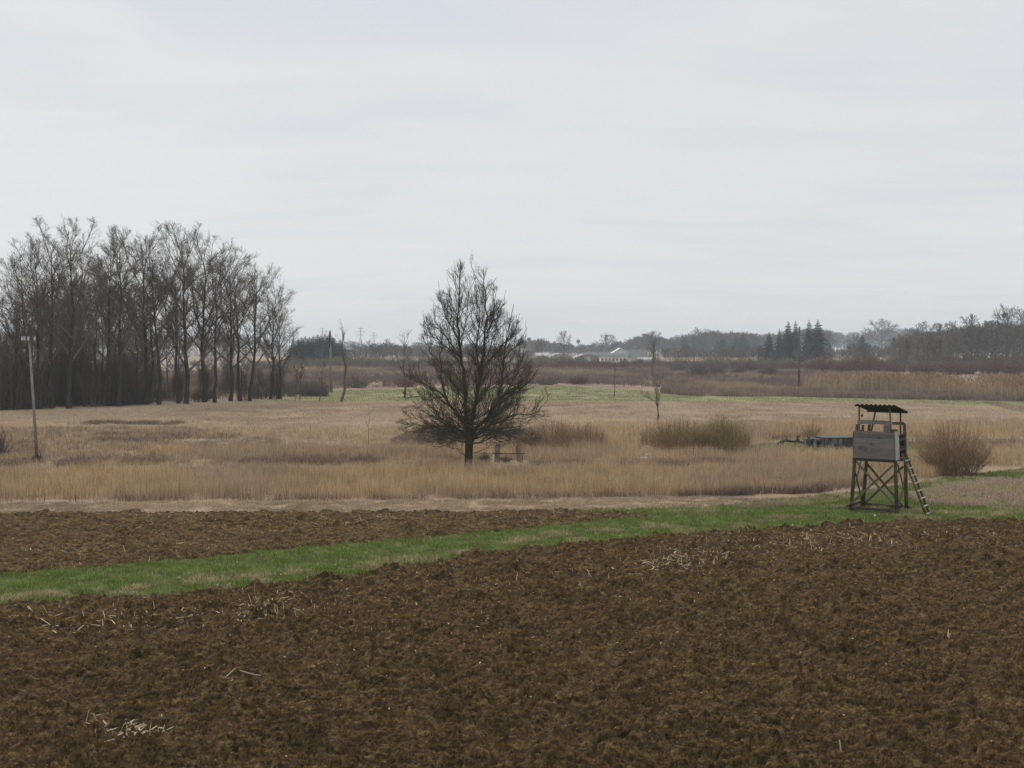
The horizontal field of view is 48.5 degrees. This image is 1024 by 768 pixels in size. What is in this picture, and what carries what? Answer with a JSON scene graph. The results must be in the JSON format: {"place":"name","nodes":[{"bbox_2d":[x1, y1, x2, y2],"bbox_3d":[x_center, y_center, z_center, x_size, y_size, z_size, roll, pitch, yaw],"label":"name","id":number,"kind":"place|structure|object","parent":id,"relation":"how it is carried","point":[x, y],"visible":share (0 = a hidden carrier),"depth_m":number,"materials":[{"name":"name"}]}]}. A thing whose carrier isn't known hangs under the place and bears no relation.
{"place":"outdoors","nodes":[
{"label":"outdoors","id":0,"kind":"place"},
{"bbox_2d":[0,507,647,573],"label":"ploughed field","id":1,"kind":"structure","parent":0,"point":[43,533],"depth_m":40.19,"materials":[{"name":"soil"}]},
{"bbox_2d":[0,496,772,512],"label":"mown strip","id":2,"kind":"object","parent":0,"point":[471,505],"visible":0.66,"depth_m":47.01,"materials":[{"name":"plant"}]},
{"bbox_2d":[0,495,780,512],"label":"mown straw","id":3,"kind":"object","parent":2,"relation":"on","point":[305,505],"visible":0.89,"depth_m":47.06,"materials":[{"name":"plant"}]},
{"bbox_2d":[0,515,1023,767],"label":"ploughed field","id":4,"kind":"structure","parent":0,"point":[572,673],"depth_m":23.18,"materials":[{"name":"soil"}]},
{"bbox_2d":[8,506,1021,756],"bbox_3d":[-1.827,5.229,32.337,42.664,0.501,29.437,0,2,12],"label":"maize residue","id":5,"kind":"object","parent":4,"relation":"on","point":[416,604],"visible":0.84,"depth_m":30.77,"materials":[{"name":"plant"}]},
{"bbox_2d":[0,350,1023,511],"bbox_3d":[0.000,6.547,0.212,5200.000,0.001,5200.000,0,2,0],"label":"ground","id":6,"kind":"structure","parent":0,"point":[359,424],"depth_m":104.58,"materials":[{"name":"plant"}]},
{"bbox_2d":[0,277,49,409],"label":"bare tree","id":7,"kind":"object","parent":6,"relation":"on","point":[16,331],"visible":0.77,"depth_m":119.46,"materials":[{"name":"brown plant"}]},
{"bbox_2d":[2,438,51,455],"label":"weed patch","id":8,"kind":"object","parent":6,"relation":"on","point":[27,442],"visible":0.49,"depth_m":71.90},
{"bbox_2d":[0,251,58,408],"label":"bare tree","id":9,"kind":"object","parent":6,"relation":"on","point":[30,327],"visible":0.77,"depth_m":119.37,"materials":[{"name":"brown plant"}]},
{"bbox_2d":[21,337,38,455],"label":"utility pole","id":10,"kind":"object","parent":6,"relation":"on","point":[33,405],"visible":0.94,"depth_m":65.04,"materials":[{"name":"wood"}]},
{"bbox_2d":[0,236,88,408],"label":"bare tree","id":11,"kind":"object","parent":6,"relation":"on","point":[39,362],"visible":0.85,"depth_m":119.88,"materials":[{"name":"brown plant"}]},
{"bbox_2d":[6,232,105,407],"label":"bare tree","id":12,"kind":"object","parent":6,"relation":"on","point":[49,359],"visible":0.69,"depth_m":121.66,"materials":[{"name":"brown plant"}]},
{"bbox_2d":[45,294,86,370],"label":"bare tree","id":13,"kind":"object","parent":6,"relation":"on","point":[64,320],"visible":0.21,"depth_m":139.75,"materials":[{"name":"brown plant"}]},
{"bbox_2d":[0,215,143,408],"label":"bare tree","id":14,"kind":"object","parent":6,"relation":"on","point":[70,361],"visible":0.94,"depth_m":121.33,"materials":[{"name":"brown plant"}]},
{"bbox_2d":[64,281,117,364],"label":"bare tree","id":15,"kind":"object","parent":6,"relation":"on","point":[94,327],"visible":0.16,"depth_m":159.53,"materials":[{"name":"brown plant"}]},
{"bbox_2d":[0,452,188,467],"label":"weed patch","id":16,"kind":"object","parent":6,"relation":"on","point":[10,462],"visible":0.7,"depth_m":63.77,"materials":[{"name":"plant"}]},
{"bbox_2d":[77,282,117,372],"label":"bare tree","id":17,"kind":"object","parent":6,"relation":"on","point":[94,346],"visible":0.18,"depth_m":135.13,"materials":[{"name":"brown plant"}]},
{"bbox_2d":[68,240,142,405],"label":"bare tree","id":18,"kind":"object","parent":6,"relation":"on","point":[109,329],"visible":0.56,"depth_m":126.35,"materials":[{"name":"brown plant"}]},
{"bbox_2d":[68,225,166,405],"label":"bare tree","id":19,"kind":"object","parent":6,"relation":"on","point":[120,353],"visible":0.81,"depth_m":126.15,"materials":[{"name":"brown plant"}]},
{"bbox_2d":[68,418,186,424],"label":"weed patch","id":20,"kind":"object","parent":6,"relation":"on","point":[136,422],"visible":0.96,"depth_m":96.65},
{"bbox_2d":[113,294,149,376],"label":"bare tree","id":21,"kind":"object","parent":6,"relation":"on","point":[137,361],"visible":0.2,"depth_m":146.02,"materials":[{"name":"brown plant"}]},
{"bbox_2d":[64,224,204,403],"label":"bare tree","id":22,"kind":"object","parent":6,"relation":"on","point":[146,352],"visible":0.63,"depth_m":129.73,"materials":[{"name":"brown plant"}]},
{"bbox_2d":[0,425,280,461],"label":"weed patch","id":23,"kind":"object","parent":6,"relation":"on","point":[97,444],"visible":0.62,"depth_m":77.25,"materials":[{"name":"plant"}]},
{"bbox_2d":[0,290,285,410],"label":"undergrowth","id":24,"kind":"object","parent":6,"relation":"on","point":[90,386],"visible":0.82,"depth_m":128.01,"materials":[{"name":"plant"}]},
{"bbox_2d":[119,265,187,401],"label":"bare tree","id":25,"kind":"object","parent":6,"relation":"on","point":[152,363],"visible":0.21,"depth_m":135.17,"materials":[{"name":"brown plant"}]},
{"bbox_2d":[88,430,223,442],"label":"weed patch","id":26,"kind":"object","parent":6,"relation":"on","point":[131,438],"visible":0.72,"depth_m":81.46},
{"bbox_2d":[117,235,203,404],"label":"bare tree","id":27,"kind":"object","parent":6,"relation":"on","point":[157,351],"visible":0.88,"depth_m":128.90,"materials":[{"name":"brown plant"}]},
{"bbox_2d":[141,260,216,403],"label":"bare tree","id":28,"kind":"object","parent":6,"relation":"on","point":[176,367],"visible":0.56,"depth_m":132.09,"materials":[{"name":"brown plant"}]},
{"bbox_2d":[125,220,246,403],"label":"bare tree","id":29,"kind":"object","parent":6,"relation":"on","point":[187,368],"visible":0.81,"depth_m":131.54,"materials":[{"name":"brown plant"}]},
{"bbox_2d":[141,229,251,401],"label":"bare tree","id":30,"kind":"object","parent":6,"relation":"on","point":[204,395],"visible":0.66,"depth_m":134.23,"materials":[{"name":"brown plant"}]},
{"bbox_2d":[181,255,253,402],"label":"bare tree","id":31,"kind":"object","parent":6,"relation":"on","point":[216,358],"visible":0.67,"depth_m":134.66,"materials":[{"name":"brown plant"}]},
{"bbox_2d":[182,247,283,400],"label":"bare tree","id":32,"kind":"object","parent":6,"relation":"on","point":[231,393],"visible":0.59,"depth_m":138.31,"materials":[{"name":"brown plant"}]},
{"bbox_2d":[202,261,268,400],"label":"bare tree","id":33,"kind":"object","parent":6,"relation":"on","point":[238,378],"visible":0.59,"depth_m":137.86,"materials":[{"name":"brown plant"}]},
{"bbox_2d":[214,260,297,400],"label":"bare tree","id":34,"kind":"object","parent":6,"relation":"on","point":[254,310],"visible":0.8,"depth_m":137.96,"materials":[{"name":"brown plant"}]},
{"bbox_2d":[143,438,459,461],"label":"reed bed","id":35,"kind":"object","parent":6,"relation":"on","point":[259,449],"visible":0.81,"depth_m":68.16,"materials":[{"name":"plant"}]},
{"bbox_2d":[234,451,384,465],"bbox_3d":[-11.425,4.202,64.972,8.864,0.499,5.235,0,2,0],"label":"weed patch","id":36,"kind":"object","parent":6,"relation":"on","point":[321,458],"visible":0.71,"depth_m":63.95,"materials":[{"name":"plant"}]},
{"bbox_2d":[335,321,350,401],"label":"young tree","id":37,"kind":"object","parent":6,"relation":"on","point":[346,367],"visible":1,"depth_m":136.32,"materials":[{"name":"brown plant"}]},
{"bbox_2d":[0,486,737,501],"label":"weed patch","id":38,"kind":"object","parent":6,"relation":"on","point":[129,498],"visible":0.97,"depth_m":48.80,"materials":[{"name":"plant"}]},
{"bbox_2d":[390,428,460,444],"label":"weed patch","id":39,"kind":"object","parent":6,"relation":"on","point":[406,437],"visible":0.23,"depth_m":78.45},
{"bbox_2d":[409,419,464,444],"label":"dark bush","id":40,"kind":"object","parent":6,"relation":"on","point":[424,436],"visible":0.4,"depth_m":76.78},
{"bbox_2d":[395,250,551,465],"bbox_3d":[-2.115,-1.213,60.712,8.702,12.010,7.625,0,2,0],"label":"bare tree","id":41,"kind":"object","parent":6,"relation":"on","point":[468,432],"visible":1,"depth_m":60.58,"materials":[{"name":"brown plant"}]},
{"bbox_2d":[0,454,963,499],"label":"front reeds","id":42,"kind":"object","parent":6,"relation":"on","point":[452,480],"visible":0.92,"depth_m":52.86,"materials":[{"name":"plant"}]},
{"bbox_2d":[492,443,524,461],"bbox_3d":[-0.194,3.966,64.920,1.859,1.196,0.354,0,2,0],"label":"old fence","id":43,"kind":"object","parent":6,"relation":"on","point":[497,453],"visible":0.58,"depth_m":64.83,"materials":[{"name":"wood"}]},
{"bbox_2d":[0,400,1023,427],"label":"pale field grass","id":44,"kind":"structure","parent":6,"relation":"on","point":[212,419],"depth_m":112.35,"materials":[{"name":"plant"}]},
{"bbox_2d":[516,417,584,450],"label":"thin bush","id":45,"kind":"object","parent":6,"relation":"on","point":[557,437],"visible":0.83,"depth_m":73.31,"materials":[{"name":"plant"}]},
{"bbox_2d":[396,456,766,468],"bbox_3d":[3.773,4.264,63.070,21.485,0.499,4.728,0,2,-3],"label":"weed patch","id":46,"kind":"object","parent":6,"relation":"on","point":[658,462],"visible":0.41,"depth_m":63.10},
{"bbox_2d":[563,421,607,448],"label":"thin bush","id":47,"kind":"object","parent":6,"relation":"on","point":[588,435],"visible":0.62,"depth_m":74.08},
{"bbox_2d":[403,433,785,463],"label":"reed bed","id":48,"kind":"object","parent":6,"relation":"on","point":[588,452],"visible":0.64,"depth_m":68.27,"materials":[{"name":"plant"}]},
{"bbox_2d":[287,354,1021,368],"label":"olive scrub","id":49,"kind":"object","parent":6,"relation":"on","point":[339,359],"visible":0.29,"depth_m":371.13,"materials":[{"name":"plant"}]},
{"bbox_2d":[638,415,715,452],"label":"willow bush","id":50,"kind":"object","parent":6,"relation":"on","point":[668,436],"visible":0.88,"depth_m":70.59,"materials":[{"name":"plant"}]},
{"bbox_2d":[688,411,764,453],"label":"willow bush","id":51,"kind":"object","parent":6,"relation":"on","point":[722,429],"visible":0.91,"depth_m":69.96,"materials":[{"name":"brown plant"}]},
{"bbox_2d":[671,477,861,496],"bbox_3d":[11.918,4.643,51.348,11.250,0.498,3.061,-1,2,-21],"label":"weed patch","id":52,"kind":"object","parent":6,"relation":"on","point":[812,488],"visible":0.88,"depth_m":50.87,"materials":[{"name":"plant"}]},
{"bbox_2d":[530,413,1023,446],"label":"reed bed","id":53,"kind":"object","parent":6,"relation":"on","point":[834,425],"visible":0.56,"depth_m":87.16,"materials":[{"name":"plant"}]},
{"bbox_2d":[729,441,1023,467],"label":"reed bed","id":54,"kind":"object","parent":6,"relation":"on","point":[1010,452],"visible":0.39,"depth_m":64.15,"materials":[{"name":"plant"}]},
{"bbox_2d":[911,414,1006,476],"bbox_3d":[22.716,3.100,58.398,4.547,3.143,4.375,-2,3,-44],"label":"round bush","id":55,"kind":"object","parent":6,"relation":"on","point":[959,454],"visible":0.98,"depth_m":57.81,"materials":[{"name":"plant"}]},
{"label":"grass patch","id":56,"kind":"structure","parent":6,"relation":"on","visible":0},
{"bbox_2d":[804,437,822,448],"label":"concrete chamber","id":57,"kind":"object","parent":56,"relation":"on","point":[808,441],"visible":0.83,"depth_m":73.20,"materials":[{"name":"grey concrete"}]},
{"bbox_2d":[814,435,852,448],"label":"concrete trough","id":58,"kind":"object","parent":56,"relation":"on","point":[841,441],"visible":0.29,"depth_m":73.05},
{"bbox_2d":[0,467,1023,603],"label":"grass strip","id":59,"kind":"object","parent":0,"point":[425,546],"depth_m":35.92,"materials":[{"name":"plant"}]},
{"bbox_2d":[1,470,1022,600],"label":"dry tussocks","id":60,"kind":"object","parent":59,"relation":"on","point":[469,546],"visible":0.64,"depth_m":37.22,"materials":[{"name":"beige plant"}]},
{"bbox_2d":[846,404,930,514],"bbox_3d":[15.068,2.981,45.191,3.040,4.434,1.970,1,2,35],"label":"raised hide","id":61,"kind":"object","parent":59,"relation":"on","point":[888,444],"visible":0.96,"depth_m":44.93,"materials":[{"name":"grey wood"}]},
{"bbox_2d":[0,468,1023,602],"bbox_3d":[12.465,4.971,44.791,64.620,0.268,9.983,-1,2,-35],"label":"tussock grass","id":62,"kind":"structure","parent":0,"point":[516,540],"depth_m":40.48,"materials":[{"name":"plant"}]},
{"bbox_2d":[0,0,1023,349],"label":"sky","id":63,"kind":"structure","parent":0,"point":[622,169],"materials":[{"name":"white"}]},
{"bbox_2d":[31,353,1023,392],"bbox_3d":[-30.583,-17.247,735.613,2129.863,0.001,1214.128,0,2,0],"label":"rough land","id":64,"kind":"structure","parent":0,"point":[258,356],"depth_m":486.71,"materials":[{"name":"plant"}]},
{"bbox_2d":[40,366,296,401],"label":"bushes","id":65,"kind":"object","parent":64,"relation":"on","point":[193,383],"visible":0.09,"depth_m":188.19,"materials":[{"name":"plant"}]},
{"bbox_2d":[158,313,201,383],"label":"bare tree","id":66,"kind":"object","parent":64,"relation":"on","point":[178,359],"visible":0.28,"depth_m":170.28,"materials":[{"name":"brown plant"}]},
{"bbox_2d":[0,330,600,356],"bbox_3d":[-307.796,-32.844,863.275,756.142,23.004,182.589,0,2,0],"label":"wood","id":67,"kind":"object","parent":64,"relation":"on","point":[412,345],"visible":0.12,"depth_m":838.85,"materials":[{"name":"plant"}]},
{"bbox_2d":[297,337,320,360],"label":"spruce tree","id":68,"kind":"object","parent":64,"relation":"on","point":[310,352],"visible":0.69,"depth_m":406.62,"materials":[{"name":"green plant"}]},
{"bbox_2d":[316,335,339,359],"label":"spruce tree","id":69,"kind":"object","parent":64,"relation":"on","point":[325,346],"visible":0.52,"depth_m":412.67,"materials":[{"name":"green plant"}]},
{"bbox_2d":[341,374,369,387],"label":"shrub","id":70,"kind":"object","parent":64,"relation":"on","point":[355,384],"visible":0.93,"depth_m":182.52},
{"bbox_2d":[346,343,534,360],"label":"wood","id":71,"kind":"object","parent":64,"relation":"on","point":[383,351],"visible":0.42,"depth_m":465.71,"materials":[{"name":"plant"}]},
{"bbox_2d":[12,356,1023,376],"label":"grey scrub","id":72,"kind":"object","parent":64,"relation":"on","point":[679,366],"visible":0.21,"depth_m":334.02,"materials":[{"name":"plant"}]},
{"bbox_2d":[248,366,880,388],"bbox_3d":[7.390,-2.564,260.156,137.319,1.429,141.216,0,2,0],"label":"mauve scrub","id":73,"kind":"object","parent":64,"relation":"on","point":[384,382],"visible":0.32,"depth_m":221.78,"materials":[{"name":"plant"}]},
{"bbox_2d":[598,353,627,361],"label":"white stable","id":74,"kind":"structure","parent":64,"relation":"on","point":[607,357],"depth_m":451.93,"materials":[{"name":"clear concrete"}]},
{"bbox_2d":[625,350,646,361],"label":"dark barn","id":75,"kind":"structure","parent":64,"relation":"on","point":[633,355],"depth_m":462.97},
{"bbox_2d":[249,359,1023,371],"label":"weeds","id":76,"kind":"object","parent":64,"relation":"on","point":[420,366],"visible":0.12,"depth_m":337.39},
{"bbox_2d":[324,356,1013,372],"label":"red scrub","id":77,"kind":"object","parent":64,"relation":"on","point":[625,362],"visible":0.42,"depth_m":346.23,"materials":[{"name":"plant"}]},
{"bbox_2d":[515,328,836,356],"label":"wood","id":78,"kind":"object","parent":64,"relation":"on","point":[671,342],"visible":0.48,"depth_m":790.31,"materials":[{"name":"plant"}]},
{"bbox_2d":[684,362,710,376],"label":"shrub","id":79,"kind":"object","parent":64,"relation":"on","point":[697,370],"visible":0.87,"depth_m":247.02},
{"bbox_2d":[688,327,710,349],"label":"bare tree","id":80,"kind":"object","parent":64,"relation":"on","point":[703,334],"visible":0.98,"depth_m":639.09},
{"bbox_2d":[761,332,777,360],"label":"spruce tree","id":81,"kind":"object","parent":64,"relation":"on","point":[768,349],"visible":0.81,"depth_m":439.14,"materials":[{"name":"green plant"}]},
{"bbox_2d":[660,343,901,360],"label":"wood","id":82,"kind":"object","parent":64,"relation":"on","point":[878,350],"visible":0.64,"depth_m":463.56,"materials":[{"name":"plant"}]},
{"bbox_2d":[775,321,800,361],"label":"spruce tree","id":83,"kind":"object","parent":64,"relation":"on","point":[787,349],"visible":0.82,"depth_m":448.83,"materials":[{"name":"green plant"}]},
{"bbox_2d":[797,320,812,361],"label":"spruce tree","id":84,"kind":"object","parent":64,"relation":"on","point":[807,334],"visible":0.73,"depth_m":449.02,"materials":[{"name":"green plant"}]},
{"bbox_2d":[802,320,832,361],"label":"spruce tree","id":85,"kind":"object","parent":64,"relation":"on","point":[817,348],"visible":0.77,"depth_m":443.56,"materials":[{"name":"green plant"}]},
{"bbox_2d":[805,355,839,371],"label":"shrub","id":86,"kind":"object","parent":64,"relation":"on","point":[831,366],"visible":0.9,"depth_m":286.54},
{"bbox_2d":[694,327,1001,353],"bbox_3d":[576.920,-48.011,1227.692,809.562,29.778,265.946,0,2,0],"label":"wood","id":87,"kind":"object","parent":64,"relation":"on","point":[845,341],"visible":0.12,"depth_m":1162.94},
{"bbox_2d":[836,356,865,372],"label":"shrub","id":88,"kind":"object","parent":64,"relation":"on","point":[847,367],"visible":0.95,"depth_m":286.58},
{"bbox_2d":[853,353,889,371],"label":"shrub","id":89,"kind":"object","parent":64,"relation":"on","point":[873,366],"visible":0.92,"depth_m":286.43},
{"bbox_2d":[860,318,898,354],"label":"bare tree","id":90,"kind":"object","parent":64,"relation":"on","point":[884,324],"visible":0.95,"depth_m":758.25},
{"bbox_2d":[896,339,915,370],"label":"bare tree","id":91,"kind":"object","parent":64,"relation":"on","point":[907,348],"visible":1,"depth_m":299.83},
{"bbox_2d":[802,371,1023,399],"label":"tall reeds","id":92,"kind":"object","parent":64,"relation":"on","point":[868,384],"visible":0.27,"depth_m":152.00,"materials":[{"name":"plant"}]},
{"bbox_2d":[802,369,1023,391],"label":"reed plumes","id":93,"kind":"object","parent":92,"relation":"attached to","point":[939,380],"visible":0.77,"depth_m":153.55,"materials":[{"name":"plant"}]},
{"bbox_2d":[906,321,935,359],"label":"bare tree","id":94,"kind":"object","parent":64,"relation":"on","point":[923,325],"visible":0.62,"depth_m":380.28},
{"bbox_2d":[924,339,953,371],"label":"bare tree","id":95,"kind":"object","parent":64,"relation":"on","point":[938,346],"visible":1,"depth_m":261.71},
{"bbox_2d":[934,358,967,374],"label":"shrub","id":96,"kind":"object","parent":64,"relation":"on","point":[952,368],"visible":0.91,"depth_m":267.48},
{"bbox_2d":[887,320,1022,362],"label":"wood","id":97,"kind":"object","parent":64,"relation":"on","point":[958,346],"visible":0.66,"depth_m":360.79,"materials":[{"name":"grey plant"}]},
{"bbox_2d":[890,350,1022,364],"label":"wood undergrowth","id":98,"kind":"object","parent":64,"relation":"on","point":[968,358],"visible":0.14,"depth_m":371.25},
{"bbox_2d":[956,313,990,361],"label":"bare tree","id":99,"kind":"object","parent":64,"relation":"on","point":[970,326],"visible":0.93,"depth_m":358.86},
{"bbox_2d":[973,353,1009,373],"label":"shrub","id":100,"kind":"object","parent":64,"relation":"on","point":[993,366],"visible":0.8,"depth_m":276.38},
{"bbox_2d":[983,304,1023,358],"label":"bare tree","id":101,"kind":"object","parent":64,"relation":"on","point":[998,321],"visible":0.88,"depth_m":349.93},
{"bbox_2d":[996,355,1023,374],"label":"shrub","id":102,"kind":"object","parent":64,"relation":"on","point":[1013,368],"visible":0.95,"depth_m":267.78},
{"bbox_2d":[1002,308,1023,363],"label":"bare tree","id":103,"kind":"object","parent":64,"relation":"on","point":[1021,326],"visible":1,"depth_m":344.82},
{"bbox_2d":[261,385,1023,405],"bbox_3d":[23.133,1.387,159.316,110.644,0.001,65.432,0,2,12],"label":"green meadow","id":104,"kind":"structure","parent":0,"point":[588,397],"depth_m":147.93,"materials":[{"name":"plant"}]},
{"bbox_2d":[246,283,297,398],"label":"bare tree","id":105,"kind":"object","parent":104,"relation":"on","point":[274,332],"visible":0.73,"depth_m":143.15,"materials":[{"name":"brown plant"}]},
{"bbox_2d":[256,306,312,398],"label":"bare tree","id":106,"kind":"object","parent":104,"relation":"on","point":[279,355],"visible":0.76,"depth_m":143.48,"materials":[{"name":"brown plant"}]},
{"bbox_2d":[247,376,332,396],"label":"fringe scrub","id":107,"kind":"object","parent":104,"relation":"on","point":[312,389],"visible":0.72,"depth_m":151.82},
{"bbox_2d":[389,330,413,397],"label":"young tree","id":108,"kind":"object","parent":104,"relation":"on","point":[403,362],"visible":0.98,"depth_m":144.73,"materials":[{"name":"brown plant"}]},
{"bbox_2d":[660,379,1023,400],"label":"mauve growth","id":109,"kind":"object","parent":104,"relation":"on","point":[731,389],"visible":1,"depth_m":150.84,"materials":[{"name":"plant"}]},
{"label":"dry patch","id":110,"kind":"structure","parent":0,"visible":0},
{"bbox_2d":[908,473,1023,507],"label":"dry patch grass","id":111,"kind":"structure","parent":110,"relation":"on","point":[979,486],"depth_m":50.07,"materials":[{"name":"plant"}]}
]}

